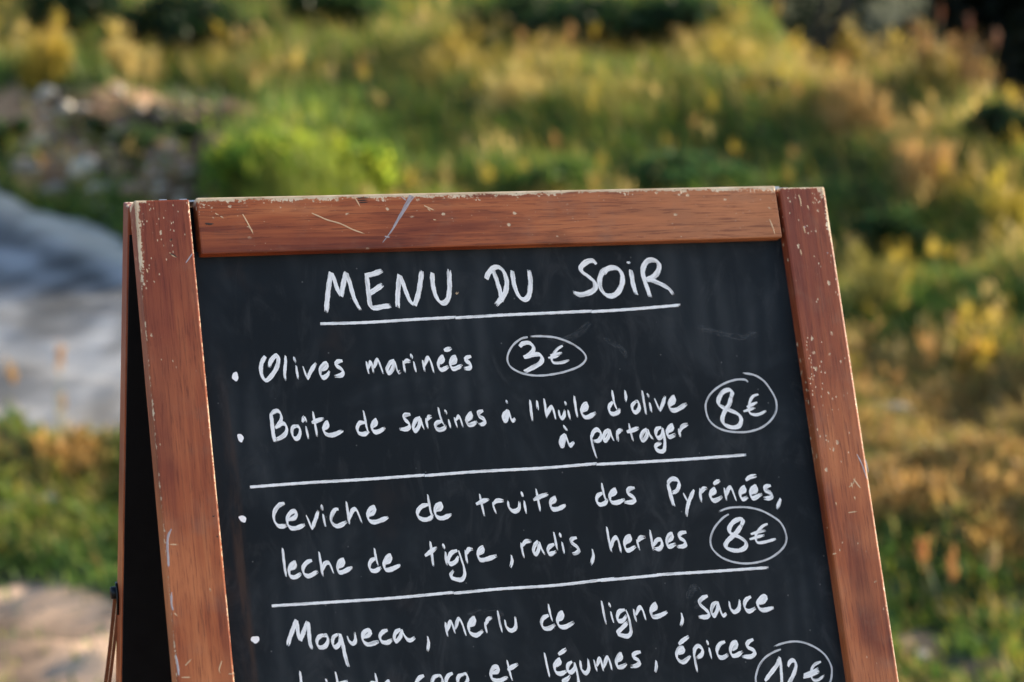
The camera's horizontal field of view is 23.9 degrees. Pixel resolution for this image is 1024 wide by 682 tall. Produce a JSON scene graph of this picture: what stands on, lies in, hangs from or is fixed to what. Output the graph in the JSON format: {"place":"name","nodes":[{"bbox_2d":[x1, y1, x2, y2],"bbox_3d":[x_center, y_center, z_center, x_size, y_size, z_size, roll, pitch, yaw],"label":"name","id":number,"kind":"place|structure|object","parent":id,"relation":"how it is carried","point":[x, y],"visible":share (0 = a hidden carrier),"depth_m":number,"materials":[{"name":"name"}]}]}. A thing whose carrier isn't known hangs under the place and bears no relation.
{"place":"outdoors","nodes":[
{"label":"outdoors","id":0,"kind":"place"},
{"bbox_2d":[0,193,122,440],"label":"track","id":1,"kind":"structure","parent":0,"point":[61,279],"depth_m":9.28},
{"bbox_2d":[0,0,1023,681],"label":"ground","id":2,"kind":"structure","parent":0,"point":[60,620],"depth_m":10.59,"materials":[{"name":"soil"}]},
{"bbox_2d":[6,356,19,414],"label":"wild grass stalk","id":3,"kind":"object","parent":2,"relation":"on","point":[12,375],"visible":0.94,"depth_m":7.87,"materials":[{"name":"beige plant"}]},
{"bbox_2d":[0,116,33,147],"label":"shrub","id":4,"kind":"object","parent":2,"relation":"on","point":[16,125],"visible":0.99,"depth_m":11.73,"materials":[{"name":"green plant"}]},
{"bbox_2d":[9,157,33,174],"bbox_3d":[-2.338,-0.835,11.579,0.136,0.091,0.097,-3,2,-25],"label":"stone","id":5,"kind":"object","parent":2,"relation":"on","point":[23,163],"visible":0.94,"depth_m":11.54,"materials":[{"name":"grey stone"}]},
{"bbox_2d":[17,144,31,150],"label":"stone","id":6,"kind":"object","parent":2,"relation":"on","point":[25,148],"visible":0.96,"depth_m":11.68,"materials":[{"name":"grey stone"}]},
{"bbox_2d":[36,130,45,135],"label":"stone","id":7,"kind":"object","parent":2,"relation":"on","point":[40,131],"visible":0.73,"depth_m":11.77,"materials":[{"name":"grey stone"}]},
{"bbox_2d":[30,133,52,146],"bbox_3d":[-2.282,-0.969,11.720,0.100,0.078,0.103,-1,2,30],"label":"stone","id":8,"kind":"object","parent":2,"relation":"on","point":[49,139],"visible":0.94,"depth_m":11.69,"materials":[{"name":"grey stone"}]},
{"bbox_2d":[35,168,50,172],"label":"stone","id":9,"kind":"object","parent":2,"relation":"on","point":[42,170],"visible":0.97,"depth_m":11.46,"materials":[{"name":"grey stone"}]},
{"bbox_2d":[16,16,74,94],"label":"grass tussock","id":10,"kind":"object","parent":2,"relation":"on","point":[51,53],"depth_m":12.03,"materials":[{"name":"yellow plant"}]},
{"bbox_2d":[37,85,56,98],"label":"stone","id":11,"kind":"object","parent":2,"relation":"on","point":[46,91],"visible":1,"depth_m":11.95,"materials":[{"name":"grey stone"}]},
{"bbox_2d":[36,494,57,502],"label":"stone","id":12,"kind":"object","parent":2,"relation":"on","point":[52,498],"visible":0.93,"depth_m":7.08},
{"bbox_2d":[37,181,67,197],"bbox_3d":[-2.155,-0.709,11.394,0.145,0.089,0.174,-3,3,-36],"label":"stone","id":13,"kind":"object","parent":2,"relation":"on","point":[51,186],"visible":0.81,"depth_m":11.34,"materials":[{"name":"grey stone"}]},
{"bbox_2d":[54,339,67,430],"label":"wild grass stalk","id":14,"kind":"object","parent":2,"relation":"on","point":[59,354],"visible":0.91,"depth_m":7.65,"materials":[{"name":"beige plant"}]},
{"bbox_2d":[57,391,67,433],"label":"wild grass stalk","id":15,"kind":"object","parent":2,"relation":"on","point":[62,401],"visible":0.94,"depth_m":7.39,"materials":[{"name":"beige plant"}]},
{"bbox_2d":[57,101,75,115],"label":"stone","id":16,"kind":"object","parent":2,"relation":"on","point":[63,107],"visible":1,"depth_m":11.89,"materials":[{"name":"grey stone"}]},
{"bbox_2d":[26,420,110,481],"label":"grass tussock","id":17,"kind":"object","parent":2,"relation":"on","point":[83,450],"depth_m":7.23,"materials":[{"name":"yellow plant"}]},
{"bbox_2d":[12,0,128,39],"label":"shrub","id":18,"kind":"object","parent":2,"relation":"on","point":[77,12],"visible":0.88,"depth_m":14.40,"materials":[{"name":"green plant"}]},
{"bbox_2d":[66,157,78,161],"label":"stone","id":19,"kind":"object","parent":2,"relation":"on","point":[74,158],"visible":0.75,"depth_m":11.51,"materials":[{"name":"grey stone"}]},
{"bbox_2d":[75,104,89,110],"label":"stone","id":20,"kind":"object","parent":2,"relation":"on","point":[81,107],"visible":1,"depth_m":11.92,"materials":[{"name":"grey stone"}]},
{"bbox_2d":[68,156,99,180],"bbox_3d":[-2.022,-0.811,11.451,0.164,0.131,0.200,-3,2,-21],"label":"stone","id":21,"kind":"object","parent":2,"relation":"on","point":[80,162],"visible":0.71,"depth_m":11.39,"materials":[{"name":"grey stone"}]},
{"bbox_2d":[80,111,112,139],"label":"shrub","id":22,"kind":"object","parent":2,"relation":"on","point":[96,122],"visible":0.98,"depth_m":11.79,"materials":[{"name":"green plant"}]},
{"bbox_2d":[88,183,109,196],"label":"stone","id":23,"kind":"object","parent":2,"relation":"on","point":[91,187],"visible":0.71,"depth_m":11.08,"materials":[{"name":"grey stone"}]},
{"bbox_2d":[95,99,104,105],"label":"stone","id":24,"kind":"object","parent":2,"relation":"on","point":[99,102],"visible":1,"depth_m":12.00,"materials":[{"name":"beige stone"}]},
{"bbox_2d":[100,158,105,164],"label":"stone","id":25,"kind":"object","parent":2,"relation":"on","point":[103,161],"visible":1,"depth_m":11.41,"materials":[{"name":"grey stone"}]},
{"bbox_2d":[98,154,111,159],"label":"stone","id":26,"kind":"object","parent":2,"relation":"on","point":[105,156],"visible":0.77,"depth_m":11.49,"materials":[{"name":"grey stone"}]},
{"bbox_2d":[112,87,123,94],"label":"stone","id":27,"kind":"object","parent":2,"relation":"on","point":[115,89],"visible":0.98,"depth_m":12.10,"materials":[{"name":"beige stone"}]},
{"bbox_2d":[91,17,144,86],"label":"grass tussock","id":28,"kind":"object","parent":2,"relation":"on","point":[126,68],"depth_m":12.32,"materials":[{"name":"yellow plant"}]},
{"bbox_2d":[110,122,129,134],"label":"stone","id":29,"kind":"object","parent":2,"relation":"on","point":[123,126],"visible":0.5,"depth_m":11.80,"materials":[{"name":"grey stone"}]},
{"bbox_2d":[119,181,150,197],"bbox_3d":[-1.700,-0.679,10.938,0.152,0.088,0.124,-1,2,10],"label":"stone","id":30,"kind":"object","parent":2,"relation":"on","point":[125,188],"visible":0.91,"depth_m":10.89,"materials":[{"name":"grey stone"}]},
{"bbox_2d":[111,120,158,158],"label":"shrub","id":31,"kind":"object","parent":2,"relation":"on","point":[143,139],"visible":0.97,"depth_m":11.10,"materials":[{"name":"green plant"}]},
{"bbox_2d":[133,105,145,113],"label":"stone","id":32,"kind":"object","parent":2,"relation":"on","point":[138,109],"visible":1,"depth_m":11.98,"materials":[{"name":"beige stone"}]},
{"bbox_2d":[124,44,165,91],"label":"grass tussock","id":33,"kind":"object","parent":2,"relation":"on","point":[141,75],"depth_m":13.48,"materials":[{"name":"yellow plant"}]},
{"bbox_2d":[148,99,165,108],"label":"stone","id":34,"kind":"object","parent":2,"relation":"on","point":[153,102],"visible":0.9,"depth_m":11.88,"materials":[{"name":"beige stone"}]},
{"bbox_2d":[151,193,163,196],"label":"stone","id":35,"kind":"object","parent":2,"relation":"on","point":[159,194],"visible":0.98,"depth_m":10.83,"materials":[{"name":"grey stone"}]},
{"bbox_2d":[141,12,175,53],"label":"grass tussock","id":36,"kind":"object","parent":2,"relation":"on","point":[156,47],"depth_m":13.93,"materials":[{"name":"green plant"}]},
{"bbox_2d":[155,109,163,116],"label":"stone","id":37,"kind":"object","parent":2,"relation":"on","point":[159,113],"visible":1,"depth_m":11.79,"materials":[{"name":"grey stone"}]},
{"bbox_2d":[152,183,168,190],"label":"stone","id":38,"kind":"object","parent":2,"relation":"on","point":[157,187],"visible":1,"depth_m":10.86,"materials":[{"name":"grey stone"}]},
{"bbox_2d":[167,144,174,149],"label":"stone","id":39,"kind":"object","parent":2,"relation":"on","point":[170,146],"visible":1,"depth_m":11.10,"materials":[{"name":"grey stone"}]},
{"bbox_2d":[157,113,196,122],"bbox_3d":[-1.630,-1.080,11.770,0.199,0.053,0.171,-2,2,6],"label":"stone","id":40,"kind":"object","parent":2,"relation":"on","point":[180,118],"visible":0.79,"depth_m":11.71,"materials":[{"name":"grey stone"}]},
{"bbox_2d":[174,191,183,195],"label":"stone","id":41,"kind":"object","parent":2,"relation":"on","point":[177,194],"visible":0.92,"depth_m":10.78,"materials":[{"name":"grey stone"}]},
{"bbox_2d":[97,0,263,57],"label":"shrub","id":42,"kind":"object","parent":2,"relation":"on","point":[189,15],"visible":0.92,"depth_m":13.90,"materials":[{"name":"green plant"}]},
{"bbox_2d":[174,157,194,171],"bbox_3d":[-1.476,-0.786,10.922,0.105,0.090,0.092,-3,2,-24],"label":"stone","id":43,"kind":"object","parent":2,"relation":"on","point":[187,162],"visible":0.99,"depth_m":10.89,"materials":[{"name":"grey stone"}]},
{"bbox_2d":[170,119,202,144],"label":"shrub","id":44,"kind":"object","parent":2,"relation":"on","point":[189,129],"visible":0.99,"depth_m":11.05,"materials":[{"name":"green plant"}]},
{"bbox_2d":[184,96,190,104],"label":"stone","id":45,"kind":"object","parent":2,"relation":"on","point":[186,101],"visible":0.91,"depth_m":12.47,"materials":[{"name":"beige stone"}]},
{"bbox_2d":[196,103,208,111],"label":"stone","id":46,"kind":"object","parent":2,"relation":"on","point":[200,107],"visible":0.94,"depth_m":11.82,"materials":[{"name":"beige stone"}]},
{"bbox_2d":[187,116,328,197],"bbox_3d":[-1.085,-0.754,10.544,0.655,0.452,0.526,-2,2,0],"label":"shrub","id":47,"kind":"object","parent":2,"relation":"on","point":[228,161],"visible":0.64,"depth_m":10.49,"materials":[{"name":"green plant"}]},
{"bbox_2d":[205,96,380,197],"bbox_3d":[-0.925,-0.640,10.298,0.758,0.779,0.553,-2,2,0],"label":"weed clump","id":48,"kind":"object","parent":2,"relation":"on","point":[321,182],"visible":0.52,"depth_m":10.27,"materials":[{"name":"green plant"}]},
{"bbox_2d":[275,0,394,25],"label":"shrub","id":49,"kind":"object","parent":2,"relation":"on","point":[360,8],"visible":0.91,"depth_m":14.59,"materials":[{"name":"green plant"}]},
{"bbox_2d":[303,129,410,193],"bbox_3d":[-0.732,-0.739,10.716,0.568,0.393,0.526,-2,2,0],"label":"shrub","id":50,"kind":"object","parent":2,"relation":"on","point":[382,164],"visible":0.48,"depth_m":10.62,"materials":[{"name":"green plant"}]},
{"bbox_2d":[401,18,498,92],"bbox_3d":[-0.317,-1.507,12.929,0.536,0.455,0.501,-3,2,-24],"label":"grass tussock","id":51,"kind":"object","parent":2,"relation":"on","point":[446,48],"depth_m":12.93,"materials":[{"name":"plant"}]},
{"bbox_2d":[104,186,898,681],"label":"sandwich board","id":52,"kind":"object","parent":2,"relation":"on","point":[550,436],"visible":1,"depth_m":1.94,"materials":[{"name":"brown wood"}]},
{"bbox_2d":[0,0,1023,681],"bbox_3d":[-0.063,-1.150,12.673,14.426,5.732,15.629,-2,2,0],"label":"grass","id":53,"kind":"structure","parent":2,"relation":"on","point":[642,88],"depth_m":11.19,"materials":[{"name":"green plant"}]},
{"bbox_2d":[476,57,553,121],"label":"grass tussock","id":54,"kind":"object","parent":2,"relation":"on","point":[501,94],"depth_m":12.27,"materials":[{"name":"yellow plant"}]},
{"bbox_2d":[507,153,600,190],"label":"shrub","id":55,"kind":"object","parent":2,"relation":"on","point":[568,169],"visible":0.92,"depth_m":10.92,"materials":[{"name":"green plant"}]},
{"bbox_2d":[447,0,661,54],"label":"shrub","id":56,"kind":"object","parent":2,"relation":"on","point":[611,18],"visible":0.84,"depth_m":13.44,"materials":[{"name":"green plant"}]},
{"bbox_2d":[617,0,738,46],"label":"shrub","id":57,"kind":"object","parent":2,"relation":"on","point":[674,13],"visible":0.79,"depth_m":13.62,"materials":[{"name":"green plant"}]},
{"bbox_2d":[624,146,763,188],"bbox_3d":[0.841,-0.777,11.225,0.576,0.275,0.618,0,3,40],"label":"shrub","id":58,"kind":"object","parent":2,"relation":"on","point":[679,161],"visible":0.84,"depth_m":11.14,"materials":[{"name":"green plant"}]},
{"bbox_2d":[699,16,759,69],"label":"grass tussock","id":59,"kind":"object","parent":2,"relation":"on","point":[723,44],"depth_m":13.01,"materials":[{"name":"yellow plant"}]},
{"bbox_2d":[726,71,790,93],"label":"shrub","id":60,"kind":"object","parent":2,"relation":"on","point":[771,83],"visible":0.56,"depth_m":12.20,"materials":[{"name":"green plant"}]},
{"bbox_2d":[761,0,915,80],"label":"thicket","id":61,"kind":"object","parent":2,"relation":"on","point":[834,26],"visible":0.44,"depth_m":20.71,"materials":[{"name":"green plant"}]},
{"bbox_2d":[821,6,873,78],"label":"grass tussock","id":62,"kind":"object","parent":2,"relation":"on","point":[841,58],"depth_m":27.18,"materials":[{"name":"yellow plant"}]},
{"bbox_2d":[813,54,895,145],"bbox_3d":[1.656,-1.158,11.678,0.412,0.492,0.331,-2,2,0],"label":"grass tussock","id":63,"kind":"object","parent":2,"relation":"on","point":[855,112],"depth_m":11.63,"materials":[{"name":"yellow plant"}]},
{"bbox_2d":[838,237,908,319],"bbox_3d":[1.374,-0.233,9.135,0.267,0.323,0.228,-2,2,0],"label":"grass tussock","id":64,"kind":"object","parent":2,"relation":"on","point":[878,293],"depth_m":9.12,"materials":[{"name":"plant"}]},
{"bbox_2d":[840,203,927,257],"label":"shrub","id":65,"kind":"object","parent":2,"relation":"on","point":[900,224],"visible":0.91,"depth_m":10.22,"materials":[{"name":"green plant"}]},
{"bbox_2d":[868,29,909,72],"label":"grass tussock","id":66,"kind":"object","parent":2,"relation":"on","point":[886,48],"depth_m":27.16,"materials":[{"name":"plant"}]},
{"bbox_2d":[884,402,912,415],"bbox_3d":[1.243,0.220,7.824,0.103,0.047,0.095,-2,2,-18],"label":"stone","id":67,"kind":"object","parent":2,"relation":"on","point":[902,406],"visible":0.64,"depth_m":7.79,"materials":[{"name":"beige stone"}]},
{"bbox_2d":[909,634,918,638],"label":"stone","id":68,"kind":"object","parent":2,"relation":"on","point":[914,636],"visible":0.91,"depth_m":5.93,"materials":[{"name":"grey stone"}]},
{"bbox_2d":[870,457,965,523],"bbox_3d":[1.055,0.431,6.538,0.376,0.233,0.252,-2,2,0],"label":"grass tussock","id":69,"kind":"object","parent":2,"relation":"on","point":[898,495],"depth_m":6.52,"materials":[{"name":"plant"}]},
{"bbox_2d":[914,650,931,659],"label":"stone","id":70,"kind":"object","parent":2,"relation":"on","point":[924,652],"visible":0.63,"depth_m":5.76,"materials":[{"name":"grey stone"}]},
{"bbox_2d":[915,534,940,606],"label":"wild grass stalk","id":71,"kind":"object","parent":2,"relation":"on","point":[923,548],"visible":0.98,"depth_m":6.15,"materials":[{"name":"orange plant"}]},
{"bbox_2d":[907,15,952,87],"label":"grass tussock","id":72,"kind":"object","parent":2,"relation":"on","point":[915,32],"depth_m":12.02,"materials":[{"name":"yellow plant"}]},
{"bbox_2d":[892,134,968,206],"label":"grass tussock","id":73,"kind":"object","parent":2,"relation":"on","point":[921,166],"depth_m":10.63,"materials":[{"name":"beige plant"}]},
{"bbox_2d":[910,38,970,99],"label":"grass tussock","id":74,"kind":"object","parent":2,"relation":"on","point":[943,71],"depth_m":12.00,"materials":[{"name":"yellow plant"}]},
{"bbox_2d":[938,3,943,80],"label":"wild grass stalk","id":75,"kind":"object","parent":2,"relation":"on","point":[941,13],"visible":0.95,"depth_m":11.99,"materials":[{"name":"brown plant"}]},
{"bbox_2d":[867,0,1023,109],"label":"thicket","id":76,"kind":"object","parent":2,"relation":"on","point":[1005,18],"visible":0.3,"depth_m":17.75,"materials":[{"name":"green plant"}]},
{"bbox_2d":[942,542,957,600],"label":"wild grass stalk","id":77,"kind":"object","parent":2,"relation":"on","point":[950,561],"visible":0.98,"depth_m":6.16,"materials":[{"name":"plant"}]},
{"bbox_2d":[966,13,976,96],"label":"wild grass stalk","id":78,"kind":"object","parent":2,"relation":"on","point":[969,23],"visible":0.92,"depth_m":11.91,"materials":[{"name":"brown plant"}]},
{"bbox_2d":[944,28,1001,103],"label":"grass tussock","id":79,"kind":"object","parent":2,"relation":"on","point":[971,72],"depth_m":11.92,"materials":[{"name":"yellow plant"}]},
{"bbox_2d":[954,329,999,377],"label":"grass tussock","id":80,"kind":"object","parent":2,"relation":"on","point":[979,347],"depth_m":8.19,"materials":[{"name":"yellow plant"}]},
{"bbox_2d":[971,540,999,601],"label":"wild grass stalk","id":81,"kind":"object","parent":2,"relation":"on","point":[993,560],"visible":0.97,"depth_m":6.12,"materials":[{"name":"beige plant"}]},
{"bbox_2d":[954,501,1023,575],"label":"grass tussock","id":82,"kind":"object","parent":2,"relation":"on","point":[982,540],"depth_m":6.37,"materials":[{"name":"plant"}]},
{"bbox_2d":[961,98,1023,147],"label":"shrub","id":83,"kind":"object","parent":2,"relation":"on","point":[1000,121],"visible":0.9,"depth_m":10.95,"materials":[{"name":"green plant"}]},
{"bbox_2d":[988,26,999,96],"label":"wild grass stalk","id":84,"kind":"object","parent":2,"relation":"on","point":[996,37],"visible":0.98,"depth_m":11.97,"materials":[{"name":"plant"}]},
{"bbox_2d":[978,157,1023,243],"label":"grass tussock","id":85,"kind":"object","parent":2,"relation":"on","point":[1012,208],"depth_m":10.34,"materials":[{"name":"yellow plant"}]},
{"bbox_2d":[997,600,1023,612],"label":"stone","id":86,"kind":"object","parent":2,"relation":"on","point":[1016,603],"visible":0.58,"depth_m":6.08,"materials":[{"name":"grey stone"}]}
]}

